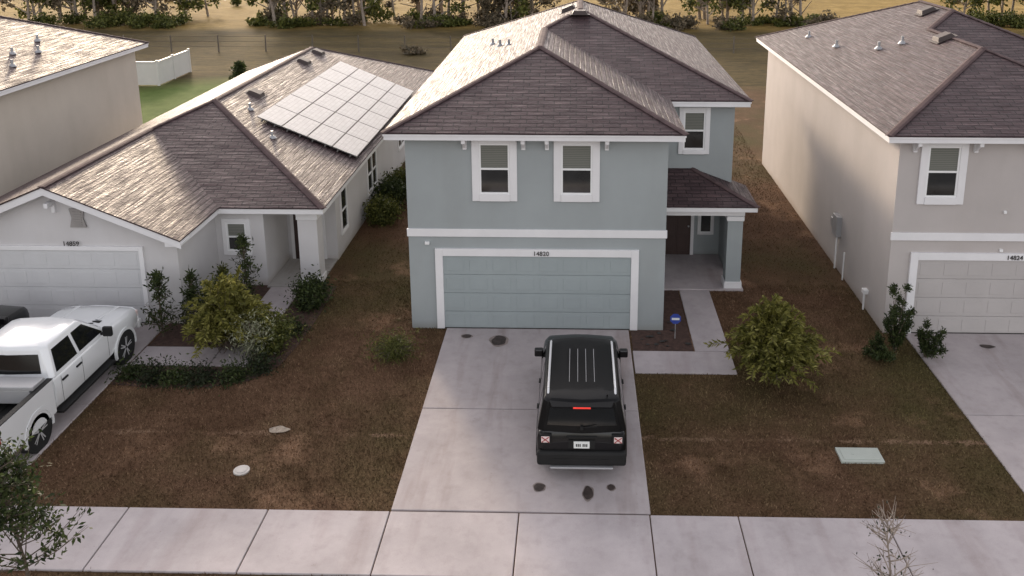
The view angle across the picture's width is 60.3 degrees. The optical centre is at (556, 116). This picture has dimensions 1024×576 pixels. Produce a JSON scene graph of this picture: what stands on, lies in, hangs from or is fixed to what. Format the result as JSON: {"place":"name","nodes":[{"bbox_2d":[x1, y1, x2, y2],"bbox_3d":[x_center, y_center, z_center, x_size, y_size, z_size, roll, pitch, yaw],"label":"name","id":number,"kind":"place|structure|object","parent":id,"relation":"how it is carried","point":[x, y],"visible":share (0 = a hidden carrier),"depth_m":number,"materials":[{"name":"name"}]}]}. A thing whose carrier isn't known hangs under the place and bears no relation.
{"place":"outdoors","nodes":[
{"label":"outdoors","id":0,"kind":"place"},
{"bbox_2d":[6,323,167,483],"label":"driveway","id":1,"kind":"structure","parent":0,"point":[145,337],"depth_m":20.38,"materials":[{"name":"concrete"}]},
{"bbox_2d":[0,305,29,328],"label":"black suv","id":2,"kind":"object","parent":1,"relation":"on","point":[8,313],"visible":0.25,"depth_m":22.28,"materials":[{"name":"paint"}]},
{"bbox_2d":[0,305,140,456],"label":"white pickup truck","id":3,"kind":"object","parent":1,"relation":"on","point":[63,360],"visible":0.98,"depth_m":19.23,"materials":[{"name":"paint"}]},
{"bbox_2d":[0,245,151,320],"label":"garage trim","id":4,"kind":"structure","parent":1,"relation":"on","point":[140,249],"depth_m":23.43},
{"bbox_2d":[0,250,145,321],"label":"garage door","id":5,"kind":"structure","parent":4,"relation":"in","point":[41,283],"depth_m":23.66,"materials":[{"name":"metal"}]},
{"bbox_2d":[1,568,358,575],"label":"verge grass","id":6,"kind":"structure","parent":0,"point":[122,572],"depth_m":14.97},
{"bbox_2d":[297,215,324,277],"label":"porch column","id":7,"kind":"structure","parent":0,"point":[311,242],"depth_m":26.05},
{"bbox_2d":[341,188,346,228],"bbox_3d":[-6.989,3.005,28.831,0.026,1.310,0.610,0,14,1],"label":"window glass","id":8,"kind":"object","parent":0,"point":[343,200],"visible":0.82,"depth_m":28.90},
{"bbox_2d":[368,152,375,189],"bbox_3d":[-6.897,2.004,32.754,0.026,1.210,1.310,0,14,1],"label":"window glass","id":9,"kind":"object","parent":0,"point":[369,170],"visible":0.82,"depth_m":32.72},
{"bbox_2d":[0,0,1023,575],"bbox_3d":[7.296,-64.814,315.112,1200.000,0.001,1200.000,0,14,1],"label":"ground","id":10,"kind":"structure","parent":0,"point":[746,70],"depth_m":20.16,"materials":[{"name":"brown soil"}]},
{"bbox_2d":[0,424,93,575],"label":"street sapling","id":11,"kind":"object","parent":10,"relation":"on","point":[23,515],"visible":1,"depth_m":13.76,"materials":[{"name":"green plant"}]},
{"bbox_2d":[0,52,142,195],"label":"walls","id":12,"kind":"structure","parent":10,"relation":"on","point":[48,126],"depth_m":31.83,"materials":[{"name":"beige paint"}]},
{"bbox_2d":[0,43,148,95],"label":"fascia and soffit","id":13,"kind":"structure","parent":12,"relation":"on","point":[40,80],"depth_m":31.38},
{"bbox_2d":[0,16,148,90],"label":"roof shingles","id":14,"kind":"object","parent":13,"relation":"on","point":[62,48],"visible":1,"depth_m":32.41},
{"bbox_2d":[9,34,41,66],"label":"plumbing vents","id":15,"kind":"object","parent":14,"relation":"on","point":[12,52],"visible":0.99,"depth_m":30.56,"materials":[{"name":"metal"}]},
{"bbox_2d":[1,16,149,42],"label":"ridge caps","id":16,"kind":"object","parent":14,"relation":"on","point":[73,28],"visible":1,"depth_m":35.08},
{"bbox_2d":[136,48,191,85],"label":"white vinyl fence","id":17,"kind":"object","parent":10,"relation":"on","point":[164,70],"visible":0.61,"depth_m":55.78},
{"bbox_2d":[0,140,404,323],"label":"walls","id":18,"kind":"structure","parent":10,"relation":"on","point":[35,222],"depth_m":24.76,"materials":[{"name":"white paint"}]},
{"bbox_2d":[43,199,56,212],"bbox_3d":[-13.248,2.378,23.021,0.100,0.350,0.420,0,14,1],"label":"floodlight","id":19,"kind":"object","parent":18,"relation":"attached to","point":[51,203],"visible":0.91,"depth_m":23.05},
{"bbox_2d":[68,208,86,227],"bbox_3d":[-12.655,2.674,23.223,0.440,0.520,0.060,0,14,1],"label":"gable vent","id":20,"kind":"object","parent":18,"relation":"attached to","point":[77,219],"visible":0.97,"depth_m":23.21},
{"bbox_2d":[0,138,383,248],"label":"fascia and soffit","id":21,"kind":"structure","parent":18,"relation":"on","point":[168,242],"depth_m":22.87,"materials":[{"name":"paint"}]},
{"bbox_2d":[0,48,433,241],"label":"roof shingles","id":22,"kind":"object","parent":21,"relation":"on","point":[179,179],"visible":0.84,"depth_m":27.02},
{"bbox_2d":[37,46,433,208],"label":"ridge caps","id":23,"kind":"object","parent":22,"relation":"on","point":[315,200],"visible":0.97,"depth_m":27.66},
{"bbox_2d":[244,48,326,98],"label":"roof vents","id":24,"kind":"object","parent":22,"relation":"on","point":[257,93],"visible":1,"depth_m":37.69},
{"bbox_2d":[257,62,413,156],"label":"solar panel frames","id":25,"kind":"structure","parent":22,"relation":"on","point":[300,135],"depth_m":33.05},
{"bbox_2d":[258,61,412,155],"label":"solar panels","id":26,"kind":"object","parent":25,"relation":"in","point":[305,126],"visible":1,"depth_m":33.69,"materials":[{"name":"glass"}]},
{"bbox_2d":[221,218,252,254],"bbox_3d":[-9.439,3.540,25.966,0.840,1.127,0.090,0,14,1],"label":"window trim","id":27,"kind":"structure","parent":18,"relation":"attached to","point":[224,221],"depth_m":25.91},
{"bbox_2d":[226,223,245,250],"bbox_3d":[-9.438,3.530,25.979,0.580,0.880,0.060,0,14,1],"label":"window frame","id":28,"kind":"object","parent":27,"relation":"in","point":[228,236],"visible":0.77,"depth_m":25.95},
{"bbox_2d":[228,224,244,248],"bbox_3d":[-9.438,3.529,25.986,0.490,0.790,0.026,0,14,1],"label":"window glass","id":29,"kind":"object","parent":28,"relation":"in","point":[234,229],"visible":0.71,"depth_m":25.94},
{"bbox_2d":[293,214,299,258],"bbox_3d":[-7.904,3.544,27.984,0.900,2.050,0.060,0,14,1],"label":"front door","id":30,"kind":"structure","parent":18,"relation":"attached to","point":[296,237],"depth_m":28.04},
{"bbox_2d":[290,213,327,258],"bbox_3d":[-7.904,3.497,27.968,1.100,2.150,0.070,0,14,1],"label":"door trim","id":31,"kind":"structure","parent":18,"relation":"attached to","point":[293,236],"depth_m":28.00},
{"bbox_2d":[339,186,348,235],"bbox_3d":[-6.972,3.009,28.831,0.080,1.552,0.860,0,14,1],"label":"window trim","id":32,"kind":"structure","parent":18,"relation":"attached to","point":[342,232],"depth_m":28.58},
{"bbox_2d":[131,287,297,366],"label":"front walkway","id":33,"kind":"structure","parent":10,"relation":"on","point":[275,297],"depth_m":22.33,"materials":[{"name":"concrete"}]},
{"bbox_2d":[110,285,336,387],"bbox_3d":[-8.664,5.712,23.540,4.100,0.002,5.770,0,14,1],"label":"mulch bed","id":34,"kind":"object","parent":10,"relation":"on","point":[174,338],"visible":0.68,"depth_m":22.94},
{"bbox_2d":[104,346,159,385],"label":"groundcover plant","id":35,"kind":"object","parent":34,"relation":"on","point":[129,372],"visible":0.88,"depth_m":21.18,"materials":[{"name":"green plant"}]},
{"bbox_2d":[122,353,173,388],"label":"groundcover plant","id":36,"kind":"object","parent":34,"relation":"on","point":[147,374],"visible":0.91,"depth_m":20.98,"materials":[{"name":"green plant"}]},
{"bbox_2d":[141,267,184,336],"bbox_3d":[-10.340,4.836,23.071,1.126,1.950,0.983,-7,15,-26],"label":"columnar conifer","id":37,"kind":"object","parent":34,"relation":"on","point":[157,278],"visible":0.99,"depth_m":22.91,"materials":[{"name":"green plant"}]},
{"bbox_2d":[146,353,199,390],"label":"groundcover plant","id":38,"kind":"object","parent":34,"relation":"on","point":[173,375],"visible":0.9,"depth_m":20.88,"materials":[{"name":"green plant"}]},
{"bbox_2d":[178,264,204,329],"bbox_3d":[-9.646,4.831,23.348,0.832,1.883,0.822,-4,14,-15],"label":"columnar conifer","id":39,"kind":"object","parent":34,"relation":"on","point":[191,288],"visible":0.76,"depth_m":23.25,"materials":[{"name":"green plant"}]},
{"bbox_2d":[166,357,222,394],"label":"groundcover plant","id":40,"kind":"object","parent":34,"relation":"on","point":[203,378],"visible":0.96,"depth_m":20.91,"materials":[{"name":"green plant"}]},
{"bbox_2d":[212,261,230,281],"bbox_3d":[-9.282,4.719,24.469,0.756,1.519,0.801,0,14,1],"label":"columnar conifer","id":41,"kind":"object","parent":34,"relation":"on","point":[223,269],"visible":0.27,"depth_m":24.34,"materials":[{"name":"green plant"}]},
{"bbox_2d":[194,268,256,303],"bbox_3d":[-9.115,4.885,24.037,1.812,1.600,1.746,12,18,40],"label":"green shrub","id":42,"kind":"object","parent":34,"relation":"on","point":[212,282],"visible":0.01,"depth_m":23.94,"materials":[{"name":"green plant"}]},
{"bbox_2d":[206,357,254,396],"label":"groundcover plant","id":43,"kind":"object","parent":34,"relation":"on","point":[232,374],"visible":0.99,"depth_m":21.00,"materials":[{"name":"green plant"}]},
{"bbox_2d":[180,265,282,357],"bbox_3d":[-8.271,4.840,22.462,2.592,2.142,2.670,-6,15,-24],"label":"yellow green shrub","id":44,"kind":"object","parent":34,"relation":"on","point":[232,299],"visible":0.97,"depth_m":21.91,"materials":[{"name":"green plant"}]},
{"bbox_2d":[229,233,262,294],"bbox_3d":[-8.964,4.269,24.926,1.177,2.178,0.970,12,18,41],"label":"columnar conifer","id":45,"kind":"object","parent":34,"relation":"on","point":[242,242],"visible":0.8,"depth_m":24.82,"materials":[{"name":"green plant"}]},
{"bbox_2d":[220,307,280,360],"bbox_3d":[-7.547,5.407,22.034,1.630,1.510,1.426,-10,17,-35],"label":"pale flowering shrub","id":46,"kind":"object","parent":34,"relation":"on","point":[249,347],"visible":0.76,"depth_m":21.85,"materials":[{"name":"green plant"}]},
{"bbox_2d":[231,344,284,378],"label":"groundcover plant","id":47,"kind":"object","parent":34,"relation":"on","point":[261,365],"visible":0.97,"depth_m":21.43,"materials":[{"name":"green plant"}]},
{"bbox_2d":[240,302,310,357],"bbox_3d":[-7.268,5.439,22.311,1.908,1.343,1.687,0,14,1],"label":"green shrub","id":48,"kind":"object","parent":34,"relation":"on","point":[281,337],"visible":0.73,"depth_m":22.23,"materials":[{"name":"green plant"}]},
{"bbox_2d":[276,307,315,341],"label":"groundcover plant","id":49,"kind":"object","parent":34,"relation":"on","point":[299,327],"visible":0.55,"depth_m":23.37,"materials":[{"name":"green plant"}]},
{"bbox_2d":[283,264,339,313],"bbox_3d":[-7.054,4.825,24.771,1.640,1.366,1.600,0,14,1],"label":"green shrub","id":50,"kind":"object","parent":34,"relation":"on","point":[310,294],"visible":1,"depth_m":24.62,"materials":[{"name":"green plant"}]},
{"bbox_2d":[229,60,249,79],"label":"backyard conifer","id":51,"kind":"object","parent":10,"relation":"on","point":[239,67],"visible":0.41,"depth_m":50.15,"materials":[{"name":"green plant"}]},
{"bbox_2d":[233,465,249,475],"bbox_3d":[-6.349,7.123,17.720,0.320,0.060,0.320,0,14,1],"label":"water meter cover","id":52,"kind":"object","parent":10,"relation":"on","point":[240,470],"visible":1,"depth_m":17.68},
{"bbox_2d":[267,258,337,286],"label":"porch slab","id":53,"kind":"structure","parent":10,"relation":"on","point":[291,268],"depth_m":27.14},
{"bbox_2d":[295,214,326,283],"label":"trim","id":54,"kind":"structure","parent":10,"relation":"on","point":[307,216],"depth_m":25.77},
{"bbox_2d":[361,186,406,227],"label":"green shrub","id":55,"kind":"object","parent":10,"relation":"on","point":[381,211],"visible":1,"depth_m":31.12,"materials":[{"name":"green plant"}]},
{"bbox_2d":[371,171,406,208],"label":"green shrub","id":56,"kind":"object","parent":10,"relation":"on","point":[397,188],"visible":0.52,"depth_m":32.68,"materials":[{"name":"green plant"}]},
{"bbox_2d":[354,318,426,371],"bbox_3d":[-4.162,5.718,22.113,1.804,0.945,2.028,-3,14,-12],"label":"grass clump","id":57,"kind":"object","parent":10,"relation":"on","point":[395,348],"visible":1,"depth_m":22.08,"materials":[{"name":"green plant"}]},
{"bbox_2d":[382,162,405,184],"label":"green shrub","id":58,"kind":"object","parent":10,"relation":"on","point":[401,172],"visible":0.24,"depth_m":34.55,"materials":[{"name":"green plant"}]},
{"bbox_2d":[122,35,758,52],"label":"wire field fence","id":59,"kind":"object","parent":10,"relation":"on","point":[450,42],"visible":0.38,"depth_m":67.62,"materials":[{"name":"brown metal"}]},
{"bbox_2d":[0,0,1023,25],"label":"distant treeline","id":60,"kind":"object","parent":10,"relation":"on","point":[524,7],"visible":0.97,"depth_m":83.58,"materials":[{"name":"green plant"}]},
{"bbox_2d":[28,0,1023,54],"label":"distant shrubs","id":61,"kind":"object","parent":10,"relation":"on","point":[104,19],"visible":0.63,"depth_m":81.81,"materials":[{"name":"green plant"}]},
{"bbox_2d":[404,107,734,329],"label":"walls","id":62,"kind":"structure","parent":10,"relation":"on","point":[633,184],"depth_m":22.86,"materials":[{"name":"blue paint"}]},
{"bbox_2d":[471,141,516,201],"bbox_3d":[-1.600,1.345,22.571,1.160,1.711,0.100,0,14,1],"label":"window trim","id":63,"kind":"structure","parent":62,"relation":"attached to","point":[478,196],"depth_m":22.57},
{"bbox_2d":[479,144,509,193],"bbox_3d":[-1.599,1.331,22.588,0.780,1.350,0.060,0,14,1],"label":"window frame","id":64,"kind":"object","parent":63,"relation":"in","point":[508,169],"visible":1,"depth_m":22.57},
{"bbox_2d":[481,145,507,191],"bbox_3d":[-1.599,1.329,22.595,0.690,1.260,0.026,0,14,1],"label":"window glass","id":65,"kind":"object","parent":64,"relation":"in","point":[494,156],"visible":1,"depth_m":22.57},
{"bbox_2d":[461,141,608,150],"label":"eave brackets","id":66,"kind":"object","parent":62,"relation":"attached to","point":[464,145],"visible":0.66,"depth_m":22.24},
{"bbox_2d":[407,228,666,238],"bbox_3d":[-0.525,3.040,22.966,6.790,0.210,0.060,0,14,1],"label":"belly band","id":67,"kind":"object","parent":62,"relation":"attached to","point":[547,233],"visible":1,"depth_m":22.94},
{"bbox_2d":[435,248,638,329],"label":"garage trim","id":68,"kind":"structure","parent":62,"relation":"attached to","point":[440,253],"depth_m":23.07,"materials":[{"name":"paint"}]},
{"bbox_2d":[443,256,630,328],"bbox_3d":[-0.525,4.672,23.360,4.950,2.072,0.063,0,14,1],"label":"garage door","id":69,"kind":"structure","parent":68,"relation":"in","point":[537,292],"depth_m":23.33,"materials":[{"name":"metal"}]},
{"bbox_2d":[445,327,629,329],"bbox_3d":[-0.525,5.667,23.581,4.950,0.026,0.040,0,14,1],"label":"door seal","id":70,"kind":"object","parent":69,"relation":"attached to","point":[537,328],"depth_m":23.56,"materials":[{"name":"rubber"}]},
{"bbox_2d":[382,102,751,141],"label":"fascia and soffit","id":71,"kind":"structure","parent":62,"relation":"on","point":[556,137],"depth_m":21.95,"materials":[{"name":"paint"}]},
{"bbox_2d":[382,1,751,135],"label":"roof shingles","id":72,"kind":"object","parent":71,"relation":"on","point":[539,92],"visible":0.95,"depth_m":24.99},
{"bbox_2d":[559,4,589,14],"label":"roof vents","id":73,"kind":"object","parent":72,"relation":"on","point":[575,11],"visible":0.9,"depth_m":29.84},
{"bbox_2d":[380,0,753,135],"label":"ridge caps","id":74,"kind":"object","parent":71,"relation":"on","point":[541,38],"visible":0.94,"depth_m":24.64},
{"bbox_2d":[554,141,599,201],"bbox_3d":[0.510,1.356,22.524,1.180,1.711,0.100,0,14,1],"label":"window trim","id":75,"kind":"structure","parent":62,"relation":"attached to","point":[559,197],"depth_m":22.53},
{"bbox_2d":[561,144,592,194],"bbox_3d":[0.510,1.342,22.542,0.800,1.350,0.060,0,14,1],"label":"window frame","id":76,"kind":"object","parent":62,"relation":"in","point":[584,169],"visible":1,"depth_m":22.52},
{"bbox_2d":[563,146,590,192],"bbox_3d":[0.510,1.341,22.548,0.710,1.260,0.026,0,14,1],"label":"window glass","id":77,"kind":"object","parent":76,"relation":"in","point":[576,181],"visible":1,"depth_m":22.54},
{"bbox_2d":[690,216,693,254],"bbox_3d":[3.832,3.390,28.280,1.150,2.190,0.080,0,14,1],"label":"door trim","id":78,"kind":"structure","parent":62,"relation":"attached to","point":[692,235],"depth_m":28.34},
{"bbox_2d":[665,215,690,253],"bbox_3d":[3.831,3.445,28.267,0.950,2.090,0.130,0,14,1],"label":"front door","id":79,"kind":"structure","parent":78,"relation":"attached to","point":[678,228],"depth_m":28.35,"materials":[{"name":"wood"}]},
{"bbox_2d":[678,107,710,153],"bbox_3d":[4.097,0.417,26.227,0.920,1.436,0.100,0,14,1],"label":"window trim","id":80,"kind":"structure","parent":62,"relation":"attached to","point":[682,110],"depth_m":26.16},
{"bbox_2d":[683,112,705,149],"bbox_3d":[4.098,0.405,26.245,0.640,1.170,0.060,0,14,1],"label":"window frame","id":81,"kind":"object","parent":80,"relation":"in","point":[695,130],"visible":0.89,"depth_m":26.22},
{"bbox_2d":[684,113,703,147],"bbox_3d":[4.098,0.404,26.252,0.550,1.080,0.026,0,14,1],"label":"window glass","id":82,"kind":"object","parent":81,"relation":"in","point":[694,121],"visible":0.82,"depth_m":26.23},
{"bbox_2d":[667,168,755,207],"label":"porch roof shingles","id":83,"kind":"object","parent":62,"relation":"attached to","point":[688,188],"visible":0.67,"depth_m":25.61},
{"bbox_2d":[691,167,759,207],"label":"porch ridge caps","id":84,"kind":"object","parent":83,"relation":"on","point":[725,188],"visible":1,"depth_m":25.70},
{"bbox_2d":[630,290,693,350],"bbox_3d":[2.760,5.548,24.212,1.550,0.001,3.630,0,14,1],"label":"mulch bed","id":85,"kind":"object","parent":10,"relation":"on","point":[672,303],"visible":0.71,"depth_m":23.31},
{"bbox_2d":[633,290,736,374],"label":"front walkway","id":86,"kind":"structure","parent":10,"relation":"on","point":[704,324],"depth_m":22.28,"materials":[{"name":"concrete"}]},
{"bbox_2d":[664,254,742,290],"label":"porch slab","id":87,"kind":"structure","parent":10,"relation":"on","point":[694,272],"depth_m":27.12,"materials":[{"name":"concrete"}]},
{"bbox_2d":[723,218,742,281],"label":"porch column","id":88,"kind":"structure","parent":87,"relation":"on","point":[732,251],"depth_m":25.78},
{"bbox_2d":[667,212,744,215],"bbox_3d":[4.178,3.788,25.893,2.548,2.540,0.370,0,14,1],"label":"porch beam","id":89,"kind":"structure","parent":88,"relation":"on","point":[709,213],"depth_m":25.48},
{"bbox_2d":[667,208,757,211],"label":"porch fascia","id":90,"kind":"structure","parent":89,"relation":"attached to","point":[712,209],"depth_m":25.07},
{"bbox_2d":[721,216,744,287],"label":"column trim","id":91,"kind":"structure","parent":88,"relation":"attached to","point":[732,284],"depth_m":25.95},
{"bbox_2d":[704,293,841,392],"bbox_3d":[5.121,5.242,20.713,2.839,2.183,2.898,-11,18,-39],"label":"yellow green shrub","id":92,"kind":"object","parent":10,"relation":"on","point":[776,339],"visible":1,"depth_m":20.43,"materials":[{"name":"green plant"}]},
{"bbox_2d":[835,447,884,463],"bbox_3d":[6.255,7.012,18.181,0.880,0.120,0.480,0,14,1],"label":"utility box cover","id":93,"kind":"object","parent":10,"relation":"on","point":[848,455],"visible":1,"depth_m":18.12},
{"bbox_2d":[862,330,896,363],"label":"juniper shrub","id":94,"kind":"object","parent":10,"relation":"on","point":[880,350],"visible":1,"depth_m":22.05,"materials":[{"name":"green plant"}]},
{"bbox_2d":[762,51,1023,332],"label":"walls","id":95,"kind":"structure","parent":10,"relation":"on","point":[825,157],"depth_m":24.66,"materials":[{"name":"beige paint"}]},
{"bbox_2d":[830,213,868,309],"bbox_3d":[8.659,4.169,26.251,0.160,1.750,3.650,0,14,1],"label":"electric meter","id":96,"kind":"object","parent":95,"relation":"attached to","point":[836,222],"visible":1,"depth_m":27.09,"materials":[{"name":"metal"}]},
{"bbox_2d":[756,38,1023,143],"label":"fascia and soffit","id":97,"kind":"structure","parent":95,"relation":"on","point":[929,139],"depth_m":21.73,"materials":[{"name":"paint"}]},
{"bbox_2d":[756,2,1023,137],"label":"roof shingles","id":98,"kind":"object","parent":97,"relation":"on","point":[888,86],"visible":1,"depth_m":26.01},
{"bbox_2d":[806,31,905,49],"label":"plumbing vents","id":99,"kind":"object","parent":98,"relation":"on","point":[877,47],"visible":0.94,"depth_m":28.80,"materials":[{"name":"metal"}]},
{"bbox_2d":[755,0,1023,136],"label":"ridge caps","id":100,"kind":"object","parent":98,"relation":"on","point":[930,97],"visible":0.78,"depth_m":24.37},
{"bbox_2d":[914,5,958,43],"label":"roof vents","id":101,"kind":"object","parent":98,"relation":"on","point":[941,37],"visible":1,"depth_m":27.23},
{"bbox_2d":[916,143,969,204],"bbox_3d":[9.787,1.406,22.320,1.180,1.711,0.100,0,14,1],"label":"window trim","id":102,"kind":"structure","parent":95,"relation":"attached to","point":[921,198],"depth_m":22.33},
{"bbox_2d":[925,146,961,196],"bbox_3d":[9.788,1.392,22.337,0.800,1.350,0.060,0,14,1],"label":"window frame","id":103,"kind":"object","parent":95,"relation":"in","point":[957,174],"visible":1,"depth_m":22.31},
{"bbox_2d":[926,148,958,194],"bbox_3d":[9.788,1.390,22.344,0.710,1.260,0.026,0,14,1],"label":"window glass","id":104,"kind":"object","parent":103,"relation":"in","point":[943,159],"visible":1,"depth_m":22.32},
{"bbox_2d":[912,143,984,152],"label":"eave brackets","id":105,"kind":"object","parent":95,"relation":"attached to","point":[976,147],"visible":0.7,"depth_m":22.03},
{"bbox_2d":[890,232,1023,240],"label":"belly band","id":106,"kind":"object","parent":95,"relation":"attached to","point":[913,236],"visible":1,"depth_m":22.70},
{"bbox_2d":[905,252,1023,332],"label":"garage trim","id":107,"kind":"structure","parent":95,"relation":"attached to","point":[915,257],"depth_m":22.80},
{"bbox_2d":[911,260,1023,332],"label":"garage door","id":108,"kind":"structure","parent":107,"relation":"in","point":[971,296],"depth_m":23.08,"materials":[{"name":"metal"}]},
{"bbox_2d":[854,497,937,575],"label":"bare sapling","id":109,"kind":"object","parent":10,"relation":"on","point":[890,530],"visible":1,"depth_m":13.62,"materials":[{"name":"grey plant"}]},
{"bbox_2d":[882,283,916,351],"bbox_3d":[8.662,5.026,22.222,0.850,1.996,0.991,0,14,1],"label":"juniper shrub","id":110,"kind":"object","parent":10,"relation":"on","point":[901,329],"visible":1,"depth_m":22.20,"materials":[{"name":"green plant"}]},
{"bbox_2d":[0,506,1023,575],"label":"sidewalk","id":111,"kind":"structure","parent":0,"point":[218,541],"depth_m":15.64,"materials":[{"name":"concrete"}]},
{"bbox_2d":[391,328,650,514],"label":"driveway","id":112,"kind":"structure","parent":0,"point":[473,447],"depth_m":18.53,"materials":[{"name":"concrete"}]},
{"bbox_2d":[534,334,627,469],"bbox_3d":[0.533,5.851,19.238,2.120,1.779,4.340,0,14,1],"label":"black suv","id":113,"kind":"object","parent":112,"relation":"on","point":[581,415],"visible":1,"depth_m":17.28,"materials":[{"name":"paint"}]},
{"bbox_2d":[331,125,844,284],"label":"side yard grass","id":114,"kind":"structure","parent":0,"point":[742,236],"depth_m":29.63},
{"bbox_2d":[701,216,710,230],"bbox_3d":[4.787,3.100,28.226,0.310,1.210,0.026,0,14,1],"label":"window glass","id":115,"kind":"object","parent":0,"point":[705,222],"visible":0.32,"depth_m":28.29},
{"bbox_2d":[906,333,1023,492],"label":"driveway","id":116,"kind":"structure","parent":0,"point":[983,387],"depth_m":20.84,"materials":[{"name":"concrete"}]},
{"bbox_2d":[915,318,948,358],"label":"juniper shrub","id":117,"kind":"object","parent":116,"relation":"on","point":[928,343],"visible":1,"depth_m":21.85,"materials":[{"name":"green plant"}]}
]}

